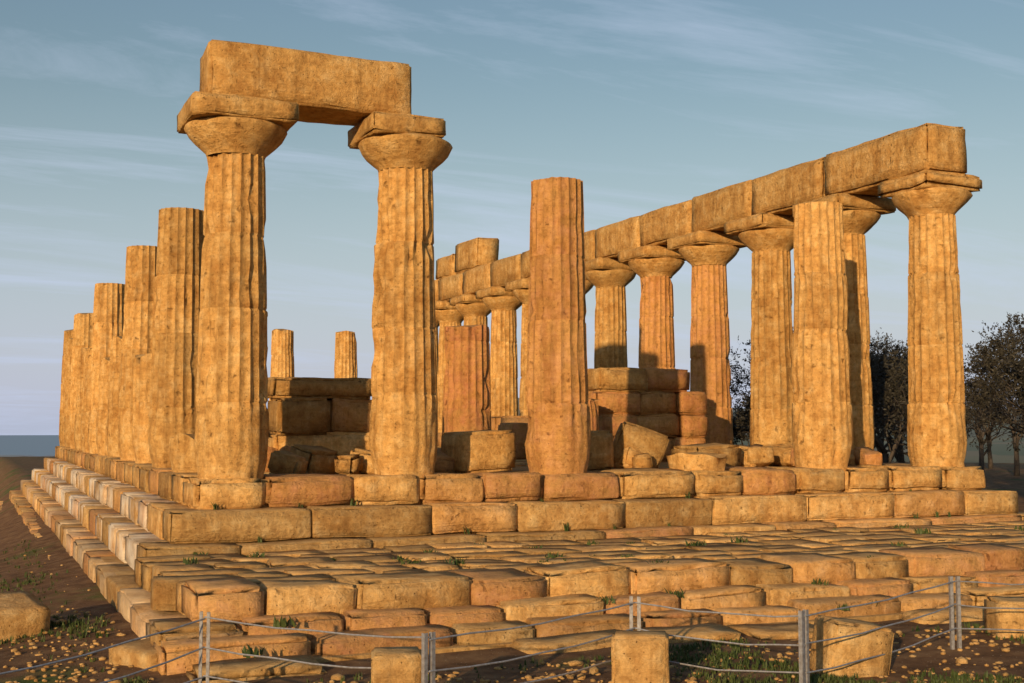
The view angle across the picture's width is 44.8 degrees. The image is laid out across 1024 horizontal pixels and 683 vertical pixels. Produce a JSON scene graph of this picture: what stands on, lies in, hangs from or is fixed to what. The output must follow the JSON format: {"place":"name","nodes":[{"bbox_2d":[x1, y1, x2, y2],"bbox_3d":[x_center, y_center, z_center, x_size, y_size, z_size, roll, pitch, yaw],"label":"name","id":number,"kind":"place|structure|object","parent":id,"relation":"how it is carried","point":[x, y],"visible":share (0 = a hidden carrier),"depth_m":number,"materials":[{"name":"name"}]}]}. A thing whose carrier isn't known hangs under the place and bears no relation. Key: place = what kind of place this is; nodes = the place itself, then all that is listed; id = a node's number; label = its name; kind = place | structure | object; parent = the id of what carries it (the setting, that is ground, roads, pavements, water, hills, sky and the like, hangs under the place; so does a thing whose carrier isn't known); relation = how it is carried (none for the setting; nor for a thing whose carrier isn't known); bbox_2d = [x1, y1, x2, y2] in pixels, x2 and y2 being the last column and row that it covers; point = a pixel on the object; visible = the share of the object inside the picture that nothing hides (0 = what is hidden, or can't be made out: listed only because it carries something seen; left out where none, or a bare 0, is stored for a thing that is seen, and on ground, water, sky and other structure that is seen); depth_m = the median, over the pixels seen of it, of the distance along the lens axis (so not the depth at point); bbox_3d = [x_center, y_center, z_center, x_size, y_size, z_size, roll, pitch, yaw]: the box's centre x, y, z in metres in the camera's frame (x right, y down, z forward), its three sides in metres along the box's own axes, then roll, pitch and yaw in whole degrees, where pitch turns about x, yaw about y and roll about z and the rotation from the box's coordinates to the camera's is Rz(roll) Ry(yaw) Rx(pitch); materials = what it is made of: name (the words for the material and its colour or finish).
{"place":"outdoors","nodes":[
{"label":"outdoors","id":0,"kind":"place"},
{"bbox_2d":[0,435,59,455],"bbox_3d":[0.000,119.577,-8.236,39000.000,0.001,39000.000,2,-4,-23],"label":"sea","id":1,"kind":"structure","parent":0,"point":[38,445],"depth_m":8507.18,"materials":[{"name":"blue"}]},
{"bbox_2d":[0,398,1023,682],"bbox_3d":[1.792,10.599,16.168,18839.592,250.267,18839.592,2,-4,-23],"label":"ground","id":2,"kind":"structure","parent":0,"point":[16,534],"depth_m":15.08,"materials":[{"name":"brown soil"}]},
{"bbox_2d":[0,446,1023,645],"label":"stepped temple base","id":3,"kind":"object","parent":2,"relation":"on","point":[106,519],"visible":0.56,"depth_m":22.87,"materials":[{"name":"stone"}]},
{"bbox_2d":[59,40,985,479],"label":"colonnades","id":4,"kind":"object","parent":3,"relation":"on","point":[165,348],"visible":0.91,"depth_m":26.62,"materials":[{"name":"stone"}]},
{"bbox_2d":[265,367,880,474],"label":"ruined stone walls","id":5,"kind":"structure","parent":3,"relation":"on","point":[649,419],"depth_m":25.38,"materials":[{"name":"stone"}]},
{"bbox_2d":[0,590,1023,682],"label":"loose blocks","id":6,"kind":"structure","parent":2,"relation":"on","point":[641,656],"depth_m":13.38,"materials":[{"name":"stone"}]},
{"bbox_2d":[0,576,1023,682],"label":"fence","id":7,"kind":"object","parent":2,"relation":"on","point":[804,672],"visible":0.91,"depth_m":12.19,"materials":[{"name":"grey metal"}]},
{"bbox_2d":[0,539,1023,682],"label":"pebbles","id":8,"kind":"object","parent":2,"relation":"on","point":[595,671],"visible":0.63,"depth_m":13.94,"materials":[{"name":"stone"}]},
{"bbox_2d":[134,521,1023,682],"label":"terrace","id":9,"kind":"structure","parent":2,"relation":"on","point":[494,585],"depth_m":16.71,"materials":[{"name":"stone"}]},
{"bbox_2d":[728,312,1023,475],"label":"tree","id":10,"kind":"object","parent":2,"relation":"on","point":[1007,348],"depth_m":40.33,"materials":[{"name":"green plant"}]},
{"bbox_2d":[0,490,1023,682],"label":"grass","id":11,"kind":"structure","parent":0,"point":[826,678],"depth_m":14.34,"materials":[{"name":"green plant"}]},
{"bbox_2d":[0,0,1023,434],"label":"sky","id":12,"kind":"structure","parent":0,"point":[654,105],"materials":[{"name":"blue"}]}
]}

